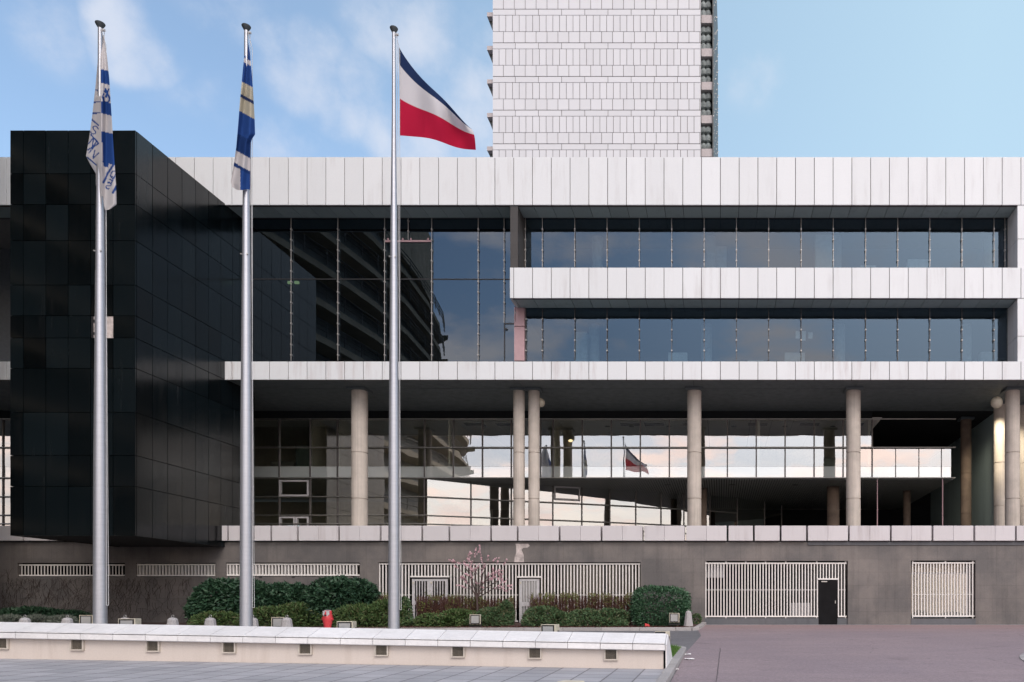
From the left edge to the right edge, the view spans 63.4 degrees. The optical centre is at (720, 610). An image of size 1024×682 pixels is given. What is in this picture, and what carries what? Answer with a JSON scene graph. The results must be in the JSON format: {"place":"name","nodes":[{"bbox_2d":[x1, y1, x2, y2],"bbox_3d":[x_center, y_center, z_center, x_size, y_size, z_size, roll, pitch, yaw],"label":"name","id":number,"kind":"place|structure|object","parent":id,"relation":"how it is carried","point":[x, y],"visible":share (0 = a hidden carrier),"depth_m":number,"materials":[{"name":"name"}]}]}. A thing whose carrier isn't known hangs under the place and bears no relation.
{"place":"outdoors","nodes":[
{"label":"outdoors","id":0,"kind":"place"},
{"bbox_2d":[0,659,663,681],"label":"plaza paving","id":1,"kind":"structure","parent":0,"point":[34,670],"depth_m":16.28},
{"bbox_2d":[558,680,583,681],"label":"floodlight","id":2,"kind":"object","parent":1,"relation":"on","point":[571,681],"visible":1,"depth_m":14.53,"materials":[{"name":"grey glass"}]},
{"bbox_2d":[377,592,387,622],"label":"twiggy hedge","id":3,"kind":"object","parent":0,"point":[384,596],"visible":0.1,"depth_m":35.97,"materials":[{"name":"brown plant"}]},
{"bbox_2d":[0,0,1023,525],"label":"sky","id":4,"kind":"structure","parent":0,"point":[797,78],"materials":[{"name":"blue"}]},
{"bbox_2d":[487,0,718,157],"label":"tower block","id":5,"kind":"structure","parent":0,"point":[605,78],"depth_m":75.00,"materials":[{"name":"paint"}]},
{"bbox_2d":[559,630,700,681],"bbox_3d":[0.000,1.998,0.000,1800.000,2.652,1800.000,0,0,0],"label":"ground","id":6,"kind":"structure","parent":0,"point":[687,639],"depth_m":30.23,"materials":[{"name":"grey concrete"}]},
{"bbox_2d":[322,610,333,627],"bbox_3d":[-14.938,0.461,29.996,0.368,0.974,0.363,0,0,43],"label":"fire hydrant","id":7,"kind":"object","parent":6,"relation":"on","point":[327,618],"visible":0.84,"depth_m":29.87,"materials":[{"name":"red metal"}]},
{"bbox_2d":[0,622,671,668],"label":"wall","id":8,"kind":"structure","parent":6,"relation":"on","point":[146,642],"depth_m":18.05,"materials":[{"name":"beige concrete"}]},
{"bbox_2d":[108,623,697,627],"bbox_3d":[-22.934,0.658,34.905,44.132,0.197,4.790,0,0,0],"label":"planting bed","id":9,"kind":"object","parent":6,"relation":"on","point":[518,624],"visible":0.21,"depth_m":35.70,"materials":[{"name":"brown soil"}]},
{"bbox_2d":[0,614,23,621],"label":"lavender bush","id":10,"kind":"object","parent":9,"relation":"on","point":[8,617],"visible":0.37,"depth_m":33.62,"materials":[{"name":"green plant"}]},
{"bbox_2d":[18,613,50,622],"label":"lavender bush","id":11,"kind":"object","parent":9,"relation":"on","point":[41,618],"visible":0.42,"depth_m":33.63,"materials":[{"name":"green plant"}]},
{"bbox_2d":[0,605,92,622],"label":"ground juniper","id":12,"kind":"object","parent":9,"relation":"on","point":[27,611],"visible":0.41,"depth_m":35.60,"materials":[{"name":"green plant"}]},
{"bbox_2d":[46,613,78,622],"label":"lavender bush","id":13,"kind":"object","parent":9,"relation":"on","point":[55,619],"visible":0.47,"depth_m":33.56,"materials":[{"name":"green plant"}]},
{"bbox_2d":[79,615,92,623],"bbox_3d":[-26.779,0.471,33.409,0.525,0.567,0.485,0,0,-23],"label":"floodlight","id":14,"kind":"object","parent":9,"relation":"on","point":[85,618],"visible":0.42,"depth_m":33.20,"materials":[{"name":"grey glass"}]},
{"bbox_2d":[182,576,278,625],"bbox_3d":[-21.930,-0.381,35.579,3.826,2.405,2.636,0,0,0],"label":"laurel shrub","id":15,"kind":"object","parent":9,"relation":"on","point":[225,597],"visible":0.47,"depth_m":34.73,"materials":[{"name":"green plant"}]},
{"bbox_2d":[186,601,323,626],"bbox_3d":[-20.155,0.200,34.358,5.982,1.267,2.116,0,0,0],"label":"ground juniper","id":16,"kind":"object","parent":9,"relation":"on","point":[259,612],"visible":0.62,"depth_m":33.89,"materials":[{"name":"green plant"}]},
{"bbox_2d":[271,617,284,626],"bbox_3d":[-18.724,0.558,33.409,0.525,0.567,0.485,0,0,-23],"label":"floodlight","id":17,"kind":"object","parent":9,"relation":"on","point":[275,621],"visible":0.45,"depth_m":33.17,"materials":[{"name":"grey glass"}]},
{"bbox_2d":[264,580,308,623],"bbox_3d":[-19.767,-0.338,35.966,2.535,2.125,1.910,0,0,0],"label":"laurel shrub","id":18,"kind":"object","parent":9,"relation":"on","point":[284,592],"visible":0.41,"depth_m":35.41,"materials":[{"name":"green plant"}]},
{"bbox_2d":[300,575,381,624],"bbox_3d":[-17.053,-0.416,35.373,3.373,2.481,2.669,0,0,0],"label":"laurel shrub","id":19,"kind":"object","parent":9,"relation":"on","point":[326,593],"visible":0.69,"depth_m":34.70,"materials":[{"name":"green plant"}]},
{"bbox_2d":[331,598,410,627],"bbox_3d":[-15.272,0.119,34.405,3.884,1.400,2.237,0,0,0],"label":"ground juniper","id":20,"kind":"object","parent":9,"relation":"on","point":[370,614],"visible":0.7,"depth_m":33.90,"materials":[{"name":"green plant"}]},
{"bbox_2d":[386,596,413,625],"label":"shrub","id":21,"kind":"object","parent":9,"relation":"on","point":[405,601],"visible":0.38,"depth_m":34.82,"materials":[{"name":"green plant"}]},
{"bbox_2d":[414,593,463,622],"bbox_3d":[-12.799,-0.141,36.008,2.553,1.572,1.184,0,0,0],"label":"twiggy hedge","id":22,"kind":"object","parent":9,"relation":"on","point":[424,605],"visible":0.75,"depth_m":35.80,"materials":[{"name":"brown plant"}]},
{"bbox_2d":[413,607,475,626],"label":"shrub","id":23,"kind":"object","parent":9,"relation":"on","point":[450,617],"visible":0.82,"depth_m":34.09,"materials":[{"name":"green plant"}]},
{"bbox_2d":[469,614,481,626],"bbox_3d":[-10.442,0.430,33.609,0.500,0.540,0.462,0,0,-13],"label":"floodlight","id":24,"kind":"object","parent":9,"relation":"on","point":[475,619],"visible":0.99,"depth_m":33.41,"materials":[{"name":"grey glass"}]},
{"bbox_2d":[449,545,512,610],"bbox_3d":[-10.742,-1.154,35.944,3.107,3.602,2.439,0,0,35],"label":"cherry tree","id":25,"kind":"object","parent":9,"relation":"on","point":[476,595],"visible":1,"depth_m":35.73,"materials":[{"name":"pink plant"}]},
{"bbox_2d":[461,595,517,620],"bbox_3d":[-10.681,-0.076,36.120,2.889,1.435,1.266,0,0,0],"label":"twiggy hedge","id":26,"kind":"object","parent":9,"relation":"on","point":[481,604],"visible":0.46,"depth_m":35.96,"materials":[{"name":"brown plant"}]},
{"bbox_2d":[465,599,515,626],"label":"shrub","id":27,"kind":"object","parent":9,"relation":"on","point":[500,615],"visible":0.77,"depth_m":34.63,"materials":[{"name":"green plant"}]},
{"bbox_2d":[331,625,692,627],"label":"bark chips","id":28,"kind":"object","parent":9,"relation":"on","point":[507,626],"visible":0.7,"depth_m":33.63,"materials":[{"name":"brown wood"}]},
{"bbox_2d":[520,605,573,626],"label":"shrub","id":29,"kind":"object","parent":9,"relation":"on","point":[550,615],"visible":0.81,"depth_m":34.29,"materials":[{"name":"green plant"}]},
{"bbox_2d":[527,591,632,623],"bbox_3d":[-6.349,-0.138,35.989,5.236,1.565,1.194,0,0,0],"label":"twiggy hedge","id":30,"kind":"object","parent":9,"relation":"on","point":[606,598],"visible":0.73,"depth_m":35.83,"materials":[{"name":"brown plant"}]},
{"bbox_2d":[559,607,630,626],"bbox_3d":[-5.504,0.308,34.710,3.264,1.000,1.963,0,0,0],"label":"shrub","id":31,"kind":"object","parent":9,"relation":"on","point":[602,617],"visible":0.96,"depth_m":34.27,"materials":[{"name":"green plant"}]},
{"bbox_2d":[628,584,691,626],"bbox_3d":[-2.689,-0.198,35.216,2.864,1.954,2.686,0,0,0],"label":"round hedge","id":32,"kind":"object","parent":9,"relation":"on","point":[638,610],"visible":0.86,"depth_m":34.33,"materials":[{"name":"green plant"}]},
{"bbox_2d":[669,613,679,624],"bbox_3d":[-1.975,0.358,33.609,0.475,0.513,0.439,0,0,0],"label":"floodlight","id":33,"kind":"object","parent":9,"relation":"on","point":[674,617],"visible":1,"depth_m":33.39,"materials":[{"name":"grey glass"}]},
{"bbox_2d":[684,611,692,626],"bbox_3d":[-1.396,0.376,34.000,0.434,0.887,0.434,0,0,0],"label":"bollard","id":34,"kind":"object","parent":9,"relation":"on","point":[688,621],"visible":0.88,"depth_m":33.87,"materials":[{"name":"stone"}]},
{"bbox_2d":[692,613,701,623],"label":"plant","id":35,"kind":"object","parent":9,"relation":"on","point":[697,616],"visible":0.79,"depth_m":36.04,"materials":[{"name":"green plant"}]},
{"bbox_2d":[0,130,1023,624],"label":"office building","id":36,"kind":"structure","parent":6,"relation":"on","point":[766,390],"depth_m":37.73,"materials":[{"name":"metal"}]},
{"bbox_2d":[0,569,191,621],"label":"wall creeper","id":37,"kind":"object","parent":36,"relation":"attached to","point":[88,594],"depth_m":37.27,"materials":[{"name":"green plant"}]},
{"bbox_2d":[250,219,290,361],"bbox_3d":[-22.173,-15.776,38.656,2.268,7.199,0.012,0,0,0],"label":"window pane","id":38,"kind":"structure","parent":36,"relation":"in","point":[271,237],"depth_m":38.65,"materials":[{"name":"black glass"}]},
{"bbox_2d":[291,219,337,361],"bbox_3d":[-19.885,-15.776,38.656,2.268,7.199,0.012,0,0,0],"label":"window pane","id":39,"kind":"structure","parent":36,"relation":"in","point":[314,243],"depth_m":38.65,"materials":[{"name":"black glass"}]},
{"bbox_2d":[338,219,384,361],"bbox_3d":[-17.596,-15.776,38.656,2.268,7.199,0.012,0,0,0],"label":"window pane","id":40,"kind":"structure","parent":36,"relation":"in","point":[361,241],"depth_m":38.65,"materials":[{"name":"black glass"}]},
{"bbox_2d":[385,219,431,361],"bbox_3d":[-15.300,-15.776,38.656,2.285,7.199,0.012,0,0,0],"label":"window pane","id":41,"kind":"structure","parent":36,"relation":"in","point":[415,257],"depth_m":38.65,"materials":[{"name":"black glass"}]},
{"bbox_2d":[412,579,429,618],"bbox_3d":[-14.226,-0.429,37.471,0.842,2.153,0.122,0,0,0],"label":"barred door","id":42,"kind":"structure","parent":36,"relation":"in","point":[420,587],"depth_m":37.46,"materials":[{"name":"white metal"}]},
{"bbox_2d":[430,579,447,612],"bbox_3d":[-13.376,-0.429,37.471,0.842,2.153,0.122,0,0,0],"label":"barred door","id":43,"kind":"structure","parent":36,"relation":"in","point":[437,586],"depth_m":37.46,"materials":[{"name":"white metal"}]},
{"bbox_2d":[432,219,477,361],"bbox_3d":[-13.011,-15.776,38.656,2.252,7.199,0.012,0,0,0],"label":"window pane","id":44,"kind":"structure","parent":36,"relation":"in","point":[455,242],"depth_m":38.65,"materials":[{"name":"blue glass"}]},
{"bbox_2d":[478,219,503,361],"bbox_3d":[-11.241,-15.776,38.656,1.249,7.199,0.012,0,0,0],"label":"window pane","id":45,"kind":"structure","parent":36,"relation":"in","point":[491,232],"depth_m":38.65,"materials":[{"name":"blue glass"}]},
{"bbox_2d":[504,219,514,361],"bbox_3d":[-10.331,-15.776,38.656,0.531,7.199,0.012,0,0,0],"label":"window pane","id":46,"kind":"structure","parent":36,"relation":"in","point":[509,306],"depth_m":38.65,"materials":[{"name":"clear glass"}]},
{"bbox_2d":[519,579,539,622],"bbox_3d":[-9.090,-0.364,37.471,0.947,2.283,0.122,0,0,0],"label":"barred door","id":47,"kind":"structure","parent":36,"relation":"in","point":[526,586],"depth_m":37.46,"materials":[{"name":"white metal"}]},
{"bbox_2d":[540,398,544,406],"bbox_3d":[-9.016,-10.344,39.300,0.509,0.476,0.480,0,0,0],"label":"globe spotlight","id":48,"kind":"object","parent":36,"relation":"attached to","point":[542,402],"visible":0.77,"depth_m":39.16,"materials":[{"name":"glass"}]},
{"bbox_2d":[818,580,836,624],"bbox_3d":[5.065,-0.395,37.410,0.879,2.111,0.100,0,0,0],"label":"steel door","id":49,"kind":"structure","parent":36,"relation":"in","point":[827,589],"depth_m":37.40,"materials":[{"name":"metal"}]},
{"bbox_2d":[911,564,967,614],"bbox_3d":[10.389,-0.967,37.630,2.756,2.579,0.060,0,0,0],"label":"window frame","id":50,"kind":"structure","parent":36,"relation":"in","point":[967,564],"depth_m":37.60,"materials":[{"name":"white metal"}]},
{"bbox_2d":[991,396,1002,407],"bbox_3d":[13.652,-10.307,39.100,0.579,0.579,0.577,0,0,0],"label":"globe spotlight","id":51,"kind":"object","parent":36,"relation":"attached to","point":[996,401],"visible":1,"depth_m":38.90,"materials":[{"name":"glass"}]},
{"bbox_2d":[377,622,705,630],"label":"bed kerb","id":52,"kind":"structure","parent":6,"relation":"on","point":[700,625],"depth_m":32.97,"materials":[{"name":"concrete"}]},
{"bbox_2d":[655,645,685,681],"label":"kerb","id":53,"kind":"structure","parent":6,"relation":"on","point":[667,673],"depth_m":18.16,"materials":[{"name":"concrete"}]},
{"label":"turf","id":54,"kind":"structure","parent":6,"relation":"on","visible":0},
{"bbox_2d":[670,644,681,657],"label":"grass","id":55,"kind":"structure","parent":54,"relation":"on","point":[675,649],"depth_m":22.48,"materials":[{"name":"green plant"}]},
{"bbox_2d":[655,631,669,639],"bbox_3d":[-1.540,0.747,21.006,0.375,0.405,0.346,0,0,20],"label":"floodlight","id":56,"kind":"object","parent":55,"relation":"on","point":[667,632],"visible":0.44,"depth_m":20.88,"materials":[{"name":"grey glass"}]},
{"bbox_2d":[671,625,1023,681],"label":"road","id":57,"kind":"structure","parent":0,"point":[870,653],"depth_m":22.44,"materials":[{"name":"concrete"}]},
{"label":"island paving","id":58,"kind":"structure","parent":0,"visible":0},
{"bbox_2d":[19,615,30,621],"bbox_3d":[-22.470,0.642,25.500,0.499,1.020,0.499,0,0,0],"label":"bollard","id":59,"kind":"object","parent":58,"relation":"on","point":[24,619],"visible":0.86,"depth_m":25.42,"materials":[{"name":"concrete"}]},
{"bbox_2d":[61,615,72,622],"bbox_3d":[-21.103,0.642,25.500,0.499,1.020,0.499,0,0,0],"label":"bollard","id":60,"kind":"object","parent":58,"relation":"on","point":[66,620],"visible":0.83,"depth_m":25.41,"materials":[{"name":"concrete"}]},
{"bbox_2d":[93,20,108,623],"bbox_3d":[-14.931,-6.543,19.000,0.294,15.229,0.294,0,0,39],"label":"flagpole","id":61,"kind":"object","parent":58,"relation":"on","point":[100,566],"visible":0.91,"depth_m":18.92,"materials":[{"name":"metal"}]},
{"bbox_2d":[86,35,116,209],"bbox_3d":[-14.855,-11.752,18.954,1.062,4.490,0.236,0,0,31],"label":"flag","id":62,"kind":"object","parent":61,"relation":"attached to","point":[100,150],"visible":0.95,"depth_m":18.86,"materials":[{"name":"fabric"}]},
{"bbox_2d":[118,618,140,623],"bbox_3d":[-15.851,0.459,21.208,0.460,0.497,0.425,0,0,-11],"label":"floodlight","id":63,"kind":"object","parent":58,"relation":"on","point":[130,621],"visible":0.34,"depth_m":21.03,"materials":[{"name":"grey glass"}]},
{"bbox_2d":[166,615,178,624],"bbox_3d":[-17.698,0.642,25.500,0.499,1.020,0.499,0,0,0],"label":"bollard","id":64,"kind":"object","parent":58,"relation":"on","point":[172,621],"visible":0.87,"depth_m":25.40,"materials":[{"name":"concrete"}]},
{"bbox_2d":[204,615,216,625],"bbox_3d":[-16.486,0.642,25.500,0.499,1.020,0.499,0,0,0],"label":"bollard","id":65,"kind":"object","parent":58,"relation":"on","point":[209,621],"visible":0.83,"depth_m":25.39,"materials":[{"name":"concrete"}]},
{"bbox_2d":[239,23,254,625],"bbox_3d":[-11.658,-6.633,19.400,0.291,15.511,0.291,0,0,39],"label":"flagpole","id":66,"kind":"object","parent":58,"relation":"on","point":[246,509],"visible":0.91,"depth_m":19.32,"materials":[{"name":"metal"}]},
{"bbox_2d":[231,43,254,189],"bbox_3d":[-11.669,-12.152,19.305,0.581,3.904,0.290,0,0,0],"label":"flag","id":67,"kind":"object","parent":66,"relation":"attached to","point":[240,178],"visible":1,"depth_m":19.25,"materials":[{"name":"fabric"}]},
{"bbox_2d":[253,615,258,625],"bbox_3d":[-15.119,0.642,25.500,0.499,1.020,0.499,0,0,0],"label":"bollard","id":68,"kind":"object","parent":58,"relation":"on","point":[255,621],"visible":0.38,"depth_m":25.44,"materials":[{"name":"concrete"}]},
{"bbox_2d":[280,615,292,626],"bbox_3d":[-14.017,0.642,25.500,0.499,1.020,0.499,0,0,0],"label":"bollard","id":69,"kind":"object","parent":58,"relation":"on","point":[286,622],"visible":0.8,"depth_m":25.39,"materials":[{"name":"concrete"}]},
{"bbox_2d":[337,621,356,627],"bbox_3d":[-10.033,0.532,21.208,0.460,0.497,0.425,0,0,-7],"label":"floodlight","id":70,"kind":"object","parent":58,"relation":"on","point":[346,624],"visible":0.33,"depth_m":21.01,"materials":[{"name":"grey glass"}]},
{"bbox_2d":[388,25,401,628],"bbox_3d":[-8.197,-6.727,19.800,0.276,15.810,0.276,0,0,39],"label":"flagpole","id":71,"kind":"object","parent":58,"relation":"on","point":[394,506],"visible":0.9,"depth_m":19.73,"materials":[{"name":"metal"}]},
{"bbox_2d":[399,50,475,149],"bbox_3d":[-7.099,-12.830,19.785,1.939,2.680,0.432,0,0,-7],"label":"flag","id":72,"kind":"object","parent":71,"relation":"attached to","point":[427,110],"visible":1,"depth_m":19.81,"materials":[{"name":"fabric"}]},
{"bbox_2d":[541,624,558,631],"bbox_3d":[-4.570,0.615,21.208,0.460,0.497,0.425,0,0,9],"label":"floodlight","id":73,"kind":"object","parent":58,"relation":"on","point":[550,627],"visible":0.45,"depth_m":21.01,"materials":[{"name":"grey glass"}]}
]}

